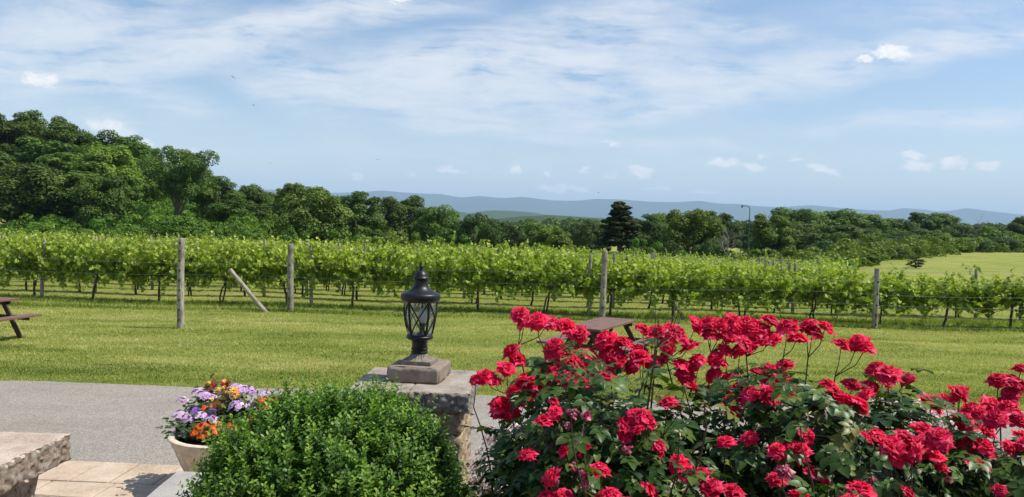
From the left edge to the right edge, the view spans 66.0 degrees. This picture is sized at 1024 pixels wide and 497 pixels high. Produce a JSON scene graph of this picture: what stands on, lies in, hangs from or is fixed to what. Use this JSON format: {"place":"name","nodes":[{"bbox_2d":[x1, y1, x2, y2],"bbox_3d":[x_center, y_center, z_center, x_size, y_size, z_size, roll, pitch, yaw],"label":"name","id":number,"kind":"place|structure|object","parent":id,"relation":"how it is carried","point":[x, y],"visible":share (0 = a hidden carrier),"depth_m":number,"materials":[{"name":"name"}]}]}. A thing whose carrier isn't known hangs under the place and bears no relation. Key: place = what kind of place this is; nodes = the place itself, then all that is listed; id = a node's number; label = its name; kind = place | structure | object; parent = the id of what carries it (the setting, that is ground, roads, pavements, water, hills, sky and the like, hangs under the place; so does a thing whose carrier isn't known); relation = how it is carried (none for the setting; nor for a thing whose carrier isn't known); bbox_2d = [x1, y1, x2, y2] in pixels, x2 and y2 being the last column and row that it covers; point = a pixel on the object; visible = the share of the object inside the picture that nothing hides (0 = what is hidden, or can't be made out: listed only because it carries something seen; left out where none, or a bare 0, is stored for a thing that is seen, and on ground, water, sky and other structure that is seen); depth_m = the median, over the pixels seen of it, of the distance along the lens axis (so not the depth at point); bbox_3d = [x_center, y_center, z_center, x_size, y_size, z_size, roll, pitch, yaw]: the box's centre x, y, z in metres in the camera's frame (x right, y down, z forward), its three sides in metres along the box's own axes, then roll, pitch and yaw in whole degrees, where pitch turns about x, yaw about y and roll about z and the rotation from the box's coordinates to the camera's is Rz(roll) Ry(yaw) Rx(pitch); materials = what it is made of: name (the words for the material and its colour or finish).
{"place":"outdoors","nodes":[
{"label":"outdoors","id":0,"kind":"place"},
{"bbox_2d":[0,219,1023,410],"bbox_3d":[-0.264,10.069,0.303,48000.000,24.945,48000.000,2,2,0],"label":"ground","id":1,"kind":"structure","parent":0,"point":[1000,263],"depth_m":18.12,"materials":[{"name":"green plant"}]},
{"bbox_2d":[0,297,41,338],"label":"picnic table","id":2,"kind":"object","parent":1,"relation":"on","point":[8,315],"visible":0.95,"depth_m":15.74,"materials":[{"name":"red wood"}]},
{"bbox_2d":[0,112,42,157],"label":"oak tree","id":3,"kind":"object","parent":1,"relation":"on","point":[17,128],"visible":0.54,"depth_m":110.80,"materials":[{"name":"green plant"}]},
{"bbox_2d":[1,110,58,162],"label":"oak tree","id":4,"kind":"object","parent":1,"relation":"on","point":[34,115],"visible":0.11,"depth_m":114.46,"materials":[{"name":"green plant"}]},
{"bbox_2d":[0,162,74,223],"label":"oak tree","id":5,"kind":"object","parent":1,"relation":"on","point":[36,181],"visible":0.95,"depth_m":78.23,"materials":[{"name":"green plant"}]},
{"bbox_2d":[0,225,76,295],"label":"grapevine","id":6,"kind":"object","parent":1,"relation":"on","point":[32,268],"visible":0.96,"depth_m":22.97,"materials":[{"name":"green plant"}]},
{"bbox_2d":[10,137,79,173],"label":"poplar tree","id":7,"kind":"object","parent":1,"relation":"on","point":[29,150],"visible":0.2,"depth_m":96.10,"materials":[{"name":"green plant"}]},
{"bbox_2d":[34,115,93,154],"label":"oak tree","id":8,"kind":"object","parent":1,"relation":"on","point":[63,130],"visible":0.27,"depth_m":112.24,"materials":[{"name":"green plant"}]},
{"bbox_2d":[33,152,112,220],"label":"poplar tree","id":9,"kind":"object","parent":1,"relation":"on","point":[92,164],"visible":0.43,"depth_m":82.72,"materials":[{"name":"green plant"}]},
{"bbox_2d":[49,232,114,292],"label":"grapevine","id":10,"kind":"object","parent":1,"relation":"on","point":[65,244],"visible":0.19,"depth_m":25.58,"materials":[{"name":"green plant"}]},
{"bbox_2d":[52,233,144,299],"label":"grapevine","id":11,"kind":"object","parent":1,"relation":"on","point":[102,262],"visible":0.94,"depth_m":22.85,"materials":[{"name":"green plant"}]},
{"bbox_2d":[67,175,132,229],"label":"oak tree","id":12,"kind":"object","parent":1,"relation":"on","point":[94,189],"visible":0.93,"depth_m":76.88,"materials":[{"name":"green plant"}]},
{"bbox_2d":[75,129,129,165],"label":"oak tree","id":13,"kind":"object","parent":1,"relation":"on","point":[107,135],"visible":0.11,"depth_m":111.31,"materials":[{"name":"green plant"}]},
{"bbox_2d":[68,141,143,187],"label":"locust tree","id":14,"kind":"object","parent":1,"relation":"on","point":[122,161],"visible":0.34,"depth_m":90.84,"materials":[{"name":"green plant"}]},
{"bbox_2d":[88,214,141,239],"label":"shrub","id":15,"kind":"object","parent":1,"relation":"on","point":[97,226],"visible":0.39,"depth_m":65.67,"materials":[{"name":"green plant"}]},
{"bbox_2d":[101,173,144,225],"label":"poplar tree","id":16,"kind":"object","parent":1,"relation":"on","point":[134,194],"visible":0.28,"depth_m":87.97,"materials":[{"name":"green plant"}]},
{"bbox_2d":[82,235,172,293],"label":"grapevine","id":17,"kind":"object","parent":1,"relation":"on","point":[136,251],"visible":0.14,"depth_m":25.57,"materials":[{"name":"green plant"}]},
{"bbox_2d":[107,135,157,166],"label":"oak tree","id":18,"kind":"object","parent":1,"relation":"on","point":[139,149],"visible":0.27,"depth_m":110.13,"materials":[{"name":"green plant"}]},
{"bbox_2d":[115,209,165,232],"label":"shrub","id":19,"kind":"object","parent":1,"relation":"on","point":[151,215],"visible":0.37,"depth_m":74.54,"materials":[{"name":"green plant"}]},
{"bbox_2d":[116,156,165,209],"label":"oak tree","id":20,"kind":"object","parent":1,"relation":"on","point":[149,187],"visible":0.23,"depth_m":98.55,"materials":[{"name":"green plant"}]},
{"bbox_2d":[113,230,198,301],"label":"grapevine","id":21,"kind":"object","parent":1,"relation":"on","point":[165,265],"visible":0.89,"depth_m":22.86,"materials":[{"name":"green plant"}]},
{"bbox_2d":[135,218,190,239],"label":"shrub","id":22,"kind":"object","parent":1,"relation":"on","point":[163,226],"visible":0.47,"depth_m":65.56,"materials":[{"name":"green plant"}]},
{"bbox_2d":[136,145,219,235],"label":"spreading oak tree","id":23,"kind":"object","parent":1,"relation":"on","point":[183,177],"visible":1,"depth_m":82.47,"materials":[{"name":"green plant"}]},
{"bbox_2d":[177,238,184,328],"bbox_3d":[-7.416,0.927,17.682,0.177,2.326,0.208,0,2,-32],"label":"fence post","id":24,"kind":"object","parent":1,"relation":"on","point":[180,281],"visible":0.98,"depth_m":17.64,"materials":[{"name":"grey wood"}]},
{"bbox_2d":[159,210,210,241],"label":"shrub","id":25,"kind":"object","parent":1,"relation":"on","point":[186,220],"visible":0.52,"depth_m":74.86,"materials":[{"name":"green plant"}]},
{"bbox_2d":[155,232,221,294],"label":"grapevine","id":26,"kind":"object","parent":1,"relation":"on","point":[190,247],"visible":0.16,"depth_m":25.38,"materials":[{"name":"green plant"}]},
{"bbox_2d":[185,221,224,241],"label":"shrub","id":27,"kind":"object","parent":1,"relation":"on","point":[205,228],"visible":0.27,"depth_m":68.09,"materials":[{"name":"green plant"}]},
{"bbox_2d":[192,175,247,227],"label":"oak tree","id":28,"kind":"object","parent":1,"relation":"on","point":[225,208],"visible":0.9,"depth_m":90.76,"materials":[{"name":"green plant"}]},
{"bbox_2d":[184,237,267,302],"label":"grapevine","id":29,"kind":"object","parent":1,"relation":"on","point":[199,271],"visible":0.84,"depth_m":22.81,"materials":[{"name":"green plant"}]},
{"bbox_2d":[208,214,253,238],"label":"shrub","id":30,"kind":"object","parent":1,"relation":"on","point":[231,220],"visible":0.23,"depth_m":73.25,"materials":[{"name":"green plant"}]},
{"bbox_2d":[207,230,290,296],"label":"grapevine","id":31,"kind":"object","parent":1,"relation":"on","point":[230,254],"visible":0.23,"depth_m":25.39,"materials":[{"name":"green plant"}]},
{"bbox_2d":[229,220,273,242],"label":"shrub","id":32,"kind":"object","parent":1,"relation":"on","point":[255,234],"visible":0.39,"depth_m":65.44,"materials":[{"name":"green plant"}]},
{"bbox_2d":[238,183,274,224],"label":"oak tree","id":33,"kind":"object","parent":1,"relation":"on","point":[258,203],"visible":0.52,"depth_m":107.00,"materials":[{"name":"green plant"}]},
{"bbox_2d":[227,235,333,304],"bbox_3d":[-6.637,0.682,22.699,3.172,2.051,1.647,2,2,0],"label":"grapevine","id":34,"kind":"object","parent":1,"relation":"on","point":[262,269],"visible":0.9,"depth_m":22.72,"materials":[{"name":"green plant"}]},
{"bbox_2d":[287,244,293,311],"bbox_3d":[-5.967,0.941,21.276,0.183,2.118,0.217,0,2,-32],"label":"fence post","id":35,"kind":"object","parent":1,"relation":"on","point":[290,289],"visible":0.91,"depth_m":21.23,"materials":[{"name":"grey wood"}]},
{"bbox_2d":[271,182,311,218],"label":"poplar tree","id":36,"kind":"object","parent":1,"relation":"on","point":[290,188],"visible":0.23,"depth_m":90.75,"materials":[{"name":"green plant"}]},
{"bbox_2d":[276,185,354,243],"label":"oak tree","id":37,"kind":"object","parent":1,"relation":"on","point":[314,202],"visible":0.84,"depth_m":72.47,"materials":[{"name":"green plant"}]},
{"bbox_2d":[312,236,400,306],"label":"grapevine","id":38,"kind":"object","parent":1,"relation":"on","point":[366,272],"visible":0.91,"depth_m":22.64,"materials":[{"name":"green plant"}]},
{"bbox_2d":[319,237,402,300],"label":"grapevine","id":39,"kind":"object","parent":1,"relation":"on","point":[358,253],"visible":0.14,"depth_m":25.30,"materials":[{"name":"green plant"}]},
{"bbox_2d":[338,191,387,241],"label":"oak tree","id":40,"kind":"object","parent":1,"relation":"on","point":[371,217],"visible":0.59,"depth_m":94.52,"materials":[{"name":"green plant"}]},
{"bbox_2d":[0,187,747,259],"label":"undergrowth","id":41,"kind":"object","parent":1,"relation":"on","point":[165,207],"visible":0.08,"depth_m":85.41,"materials":[{"name":"green plant"}]},
{"bbox_2d":[364,196,417,238],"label":"oak tree","id":42,"kind":"object","parent":1,"relation":"on","point":[391,207],"visible":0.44,"depth_m":102.09,"materials":[{"name":"green plant"}]},
{"bbox_2d":[385,195,428,241],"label":"oak tree","id":43,"kind":"object","parent":1,"relation":"on","point":[412,205],"visible":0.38,"depth_m":104.32,"materials":[{"name":"green plant"}]},
{"bbox_2d":[371,244,468,308],"bbox_3d":[-2.635,0.843,22.715,2.994,1.959,1.554,2,2,0],"label":"grapevine","id":44,"kind":"object","parent":1,"relation":"on","point":[397,273],"visible":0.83,"depth_m":22.47,"materials":[{"name":"green plant"}]},
{"bbox_2d":[383,240,461,293],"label":"grapevine","id":45,"kind":"object","parent":1,"relation":"on","point":[417,256],"visible":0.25,"depth_m":25.16,"materials":[{"name":"green plant"}]},
{"bbox_2d":[1,227,851,267],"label":"vines","id":46,"kind":"object","parent":1,"relation":"on","point":[624,254],"visible":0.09,"depth_m":50.27,"materials":[{"name":"green plant"}]},
{"bbox_2d":[412,204,461,244],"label":"oak tree","id":47,"kind":"object","parent":1,"relation":"on","point":[438,227],"visible":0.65,"depth_m":100.78,"materials":[{"name":"green plant"}]},
{"bbox_2d":[435,231,513,303],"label":"grapevine","id":48,"kind":"object","parent":1,"relation":"on","point":[463,253],"visible":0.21,"depth_m":25.07,"materials":[{"name":"green plant"}]},
{"bbox_2d":[452,212,501,246],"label":"hedgerow tree","id":49,"kind":"object","parent":1,"relation":"on","point":[488,230],"visible":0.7,"depth_m":81.00,"materials":[{"name":"green plant"}]},
{"bbox_2d":[436,239,528,309],"bbox_3d":[-0.904,0.770,22.717,2.431,2.156,1.820,3,2,36],"label":"grapevine","id":50,"kind":"object","parent":1,"relation":"on","point":[471,277],"visible":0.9,"depth_m":22.47,"materials":[{"name":"green plant"}]},
{"bbox_2d":[502,225,528,250],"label":"juniper tree","id":51,"kind":"object","parent":1,"relation":"on","point":[516,234],"visible":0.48,"depth_m":73.78,"materials":[{"name":"green plant"}]},
{"bbox_2d":[32,279,1004,309],"bbox_3d":[-0.112,1.325,22.464,30.831,0.095,0.014,2,2,3],"label":"drip hose","id":52,"kind":"object","parent":1,"relation":"on","point":[476,293],"visible":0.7,"depth_m":22.52,"materials":[{"name":"black"}]},
{"bbox_2d":[497,245,571,304],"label":"grapevine","id":53,"kind":"object","parent":1,"relation":"on","point":[536,259],"visible":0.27,"depth_m":24.96,"materials":[{"name":"green plant"}]},
{"bbox_2d":[500,246,587,312],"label":"grapevine","id":54,"kind":"object","parent":1,"relation":"on","point":[552,283],"visible":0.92,"depth_m":22.32,"materials":[{"name":"green plant"}]},
{"bbox_2d":[527,227,575,250],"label":"locust tree","id":55,"kind":"object","parent":1,"relation":"on","point":[544,236],"visible":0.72,"depth_m":77.13,"materials":[{"name":"green plant"}]},
{"bbox_2d":[572,218,613,252],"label":"hedgerow tree","id":56,"kind":"object","parent":1,"relation":"on","point":[593,231],"visible":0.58,"depth_m":87.28,"materials":[{"name":"green plant"}]},
{"bbox_2d":[163,195,1023,248],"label":"background woods","id":57,"kind":"object","parent":1,"relation":"on","point":[992,231],"visible":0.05,"depth_m":134.70,"materials":[{"name":"green plant"}]},
{"bbox_2d":[536,317,653,372],"bbox_3d":[1.635,1.760,14.508,1.740,0.786,1.860,2,2,28],"label":"picnic table","id":58,"kind":"object","parent":1,"relation":"on","point":[595,327],"visible":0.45,"depth_m":14.35,"materials":[{"name":"red wood"}]},
{"bbox_2d":[599,251,607,316],"bbox_3d":[2.457,1.156,21.327,0.187,2.198,0.217,3,2,33],"label":"fence post","id":59,"kind":"object","parent":1,"relation":"on","point":[602,307],"visible":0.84,"depth_m":21.27,"materials":[{"name":"grey"}]},
{"bbox_2d":[563,245,658,316],"bbox_3d":[2.763,0.967,22.259,2.409,2.074,1.804,3,2,36],"label":"grapevine","id":60,"kind":"object","parent":1,"relation":"on","point":[592,284],"visible":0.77,"depth_m":22.29,"materials":[{"name":"green plant"}]},
{"bbox_2d":[588,201,652,254],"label":"cedar tree","id":61,"kind":"object","parent":1,"relation":"on","point":[620,219],"visible":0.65,"depth_m":63.42,"materials":[{"name":"green plant"}]},
{"bbox_2d":[623,213,667,251],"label":"hedgerow tree","id":62,"kind":"object","parent":1,"relation":"on","point":[651,230],"visible":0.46,"depth_m":80.94,"materials":[{"name":"green plant"}]},
{"bbox_2d":[619,254,724,318],"bbox_3d":[4.338,1.109,22.361,2.950,1.867,1.880,2,2,0],"label":"grapevine","id":63,"kind":"object","parent":1,"relation":"on","point":[696,294],"visible":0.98,"depth_m":22.12,"materials":[{"name":"green plant"}]},
{"bbox_2d":[366,216,1003,236],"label":"distant woods","id":64,"kind":"object","parent":1,"relation":"on","point":[551,222],"visible":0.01,"depth_m":370.74,"materials":[{"name":"green plant"}]},
{"bbox_2d":[659,208,729,257],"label":"locust tree","id":65,"kind":"object","parent":1,"relation":"on","point":[688,229],"visible":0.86,"depth_m":72.74,"materials":[{"name":"green plant"}]},
{"bbox_2d":[690,239,728,259],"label":"shrub","id":66,"kind":"object","parent":1,"relation":"on","point":[707,248],"visible":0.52,"depth_m":57.59,"materials":[{"name":"green plant"}]},
{"bbox_2d":[671,257,749,309],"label":"grapevine","id":67,"kind":"object","parent":1,"relation":"on","point":[710,280],"visible":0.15,"depth_m":24.61,"materials":[{"name":"green plant"}]},
{"bbox_2d":[708,213,742,256],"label":"hedgerow tree","id":68,"kind":"object","parent":1,"relation":"on","point":[735,227],"visible":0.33,"depth_m":77.01,"materials":[{"name":"green plant"}]},
{"bbox_2d":[702,249,794,318],"bbox_3d":[6.543,1.032,22.145,2.546,2.083,1.454,2,2,0],"label":"grapevine","id":69,"kind":"object","parent":1,"relation":"on","point":[762,291],"visible":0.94,"depth_m":22.04,"materials":[{"name":"green plant"}]},
{"bbox_2d":[745,213,793,259],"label":"poplar tree","id":70,"kind":"object","parent":1,"relation":"on","point":[766,236],"visible":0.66,"depth_m":65.33,"materials":[{"name":"green plant"}]},
{"bbox_2d":[766,206,824,233],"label":"oak tree","id":71,"kind":"object","parent":1,"relation":"on","point":[806,216],"visible":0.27,"depth_m":129.28,"materials":[{"name":"green plant"}]},
{"bbox_2d":[777,221,835,249],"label":"oak tree","id":72,"kind":"object","parent":1,"relation":"on","point":[799,239],"visible":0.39,"depth_m":109.96,"materials":[{"name":"green plant"}]},
{"bbox_2d":[767,258,862,320],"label":"grapevine","id":73,"kind":"object","parent":1,"relation":"on","point":[827,287],"visible":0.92,"depth_m":22.02,"materials":[{"name":"green plant"}]},
{"bbox_2d":[802,224,862,249],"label":"oak tree","id":74,"kind":"object","parent":1,"relation":"on","point":[848,231],"visible":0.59,"depth_m":107.95,"materials":[{"name":"green plant"}]},
{"bbox_2d":[822,208,879,228],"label":"oak tree","id":75,"kind":"object","parent":1,"relation":"on","point":[843,217],"visible":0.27,"depth_m":130.97,"materials":[{"name":"green plant"}]},
{"bbox_2d":[848,213,894,229],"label":"oak tree","id":76,"kind":"object","parent":1,"relation":"on","point":[878,221],"visible":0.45,"depth_m":129.75,"materials":[{"name":"green plant"}]},
{"bbox_2d":[871,268,879,328],"bbox_3d":[9.753,1.485,21.116,0.162,1.916,0.212,3,2,0],"label":"fence post","id":77,"kind":"object","parent":1,"relation":"on","point":[875,292],"visible":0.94,"depth_m":21.09,"materials":[{"name":"grey"}]},
{"bbox_2d":[731,230,1023,269],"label":"hedge undergrowth","id":78,"kind":"object","parent":1,"relation":"on","point":[930,247],"visible":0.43,"depth_m":77.82,"materials":[{"name":"green plant"}]},
{"bbox_2d":[833,258,922,324],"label":"grapevine","id":79,"kind":"object","parent":1,"relation":"on","point":[887,294],"visible":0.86,"depth_m":21.98,"materials":[{"name":"green plant"}]},
{"bbox_2d":[903,212,935,229],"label":"poplar tree","id":80,"kind":"object","parent":1,"relation":"on","point":[919,217],"visible":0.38,"depth_m":140.73,"materials":[{"name":"green plant"}]},
{"bbox_2d":[923,212,961,230],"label":"oak tree","id":81,"kind":"object","parent":1,"relation":"on","point":[941,220],"visible":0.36,"depth_m":144.29,"materials":[{"name":"green plant"}]},
{"bbox_2d":[898,272,1007,326],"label":"grapevine","id":82,"kind":"object","parent":1,"relation":"on","point":[948,295],"visible":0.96,"depth_m":21.82,"materials":[{"name":"green plant"}]},
{"bbox_2d":[962,264,1023,327],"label":"grapevine","id":83,"kind":"object","parent":1,"relation":"on","point":[1012,294],"visible":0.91,"depth_m":21.74,"materials":[{"name":"green plant"}]},
{"bbox_3d":[-4.998,1.755,0.527,8.100,1.240,6.900,1,2,0],"label":"terrace base","id":84,"kind":"object","parent":1,"relation":"on","visible":0},
{"bbox_2d":[35,461,182,496],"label":"patio","id":85,"kind":"structure","parent":84,"relation":"on","point":[86,479],"depth_m":3.72,"materials":[{"name":"beige stone"}]},
{"bbox_2d":[0,432,71,496],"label":"seat wall","id":86,"kind":"structure","parent":85,"relation":"on","point":[27,459],"depth_m":2.86,"materials":[{"name":"brown stone"}]},
{"bbox_2d":[168,429,219,471],"bbox_3d":[-1.327,0.978,3.652,0.494,0.256,0.494,2,2,0],"label":"planter urn","id":87,"kind":"object","parent":85,"relation":"on","point":[187,452],"visible":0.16,"depth_m":3.47,"materials":[{"name":"beige stone"}]},
{"bbox_2d":[155,379,270,440],"bbox_3d":[-1.390,0.773,3.693,0.523,0.315,0.301,1,2,-20],"label":"verbena plant","id":88,"kind":"object","parent":87,"relation":"in","point":[182,417],"visible":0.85,"depth_m":3.66,"materials":[{"name":"purple plant"}]},
{"bbox_2d":[199,373,247,432],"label":"zinnia plant","id":89,"kind":"object","parent":87,"relation":"in","point":[234,394],"visible":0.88,"depth_m":3.71,"materials":[{"name":"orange plant"}]},
{"bbox_2d":[188,390,276,442],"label":"orange stock plant","id":90,"kind":"object","parent":87,"relation":"in","point":[197,430],"visible":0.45,"depth_m":3.59,"materials":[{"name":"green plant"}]},
{"bbox_2d":[147,471,324,496],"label":"grey step block","id":91,"kind":"structure","parent":85,"relation":"on","point":[171,486],"depth_m":2.98,"materials":[{"name":"grey stone"}]},
{"bbox_2d":[0,381,1023,487],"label":"road","id":92,"kind":"structure","parent":0,"point":[103,422],"depth_m":9.75,"materials":[{"name":"grey asphalt"}]},
{"bbox_2d":[0,0,1023,214],"label":"sky","id":93,"kind":"structure","parent":0,"point":[851,104],"materials":[{"name":"blue"}]},
{"bbox_2d":[483,215,601,223],"bbox_3d":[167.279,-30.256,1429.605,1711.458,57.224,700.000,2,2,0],"label":"hills","id":94,"kind":"structure","parent":0,"point":[540,218],"depth_m":1457.23,"materials":[{"name":"plant"}]},
{"bbox_2d":[440,210,648,220],"bbox_3d":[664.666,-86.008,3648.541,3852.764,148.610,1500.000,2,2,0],"label":"hills","id":95,"kind":"structure","parent":0,"point":[495,214],"depth_m":3633.41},
{"bbox_2d":[228,190,1023,224],"bbox_3d":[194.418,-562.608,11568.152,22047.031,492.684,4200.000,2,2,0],"label":"mountains","id":96,"kind":"structure","parent":0,"point":[596,208],"depth_m":11449.44,"materials":[{"name":"blue"}]},
{"bbox_3d":[3.497,2.070,0.760,8.880,1.040,7.360,1,2,0],"label":"garden retaining wall","id":97,"kind":"object","parent":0,"visible":0},
{"bbox_2d":[347,358,479,495],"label":"stone pier","id":98,"kind":"structure","parent":97,"relation":"on","point":[454,390],"depth_m":4.10,"materials":[{"name":"grey stone"}]},
{"bbox_2d":[400,261,440,365],"bbox_3d":[-0.496,0.345,4.268,0.215,0.552,0.215,2,2,8],"label":"post lantern","id":99,"kind":"object","parent":98,"relation":"on","point":[420,291],"visible":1,"depth_m":4.22,"materials":[{"name":"metal"}]},
{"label":"garden soil","id":100,"kind":"structure","parent":97,"relation":"on","visible":0},
{"bbox_2d":[175,372,478,496],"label":"boxwood bush","id":101,"kind":"object","parent":100,"relation":"on","point":[306,443],"visible":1,"depth_m":2.55,"materials":[{"name":"green plant"}]},
{"bbox_2d":[466,421,540,496],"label":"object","id":102,"kind":"object","parent":100,"relation":"on","point":[474,478],"visible":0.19,"depth_m":3.15,"materials":[{"name":"grey stone"}]},
{"bbox_2d":[445,302,882,496],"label":"rose bush","id":103,"kind":"object","parent":100,"relation":"on","point":[560,442],"visible":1,"depth_m":2.33,"materials":[{"name":"red plant"}]},
{"bbox_2d":[656,311,1023,496],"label":"rose bush","id":104,"kind":"object","parent":100,"relation":"on","point":[766,399],"visible":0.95,"depth_m":2.32,"materials":[{"name":"red plant"}]},
{"bbox_2d":[738,363,1023,496],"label":"rose bush","id":105,"kind":"object","parent":100,"relation":"on","point":[988,415],"visible":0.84,"depth_m":2.33,"materials":[{"name":"red plant"}]},
{"bbox_2d":[849,397,990,483],"bbox_3d":[1.953,1.119,3.984,1.008,0.738,0.827,2,2,0],"label":"flowering shrub","id":106,"kind":"object","parent":100,"relation":"on","point":[936,414],"visible":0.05,"depth_m":3.90,"materials":[{"name":"red plant"}]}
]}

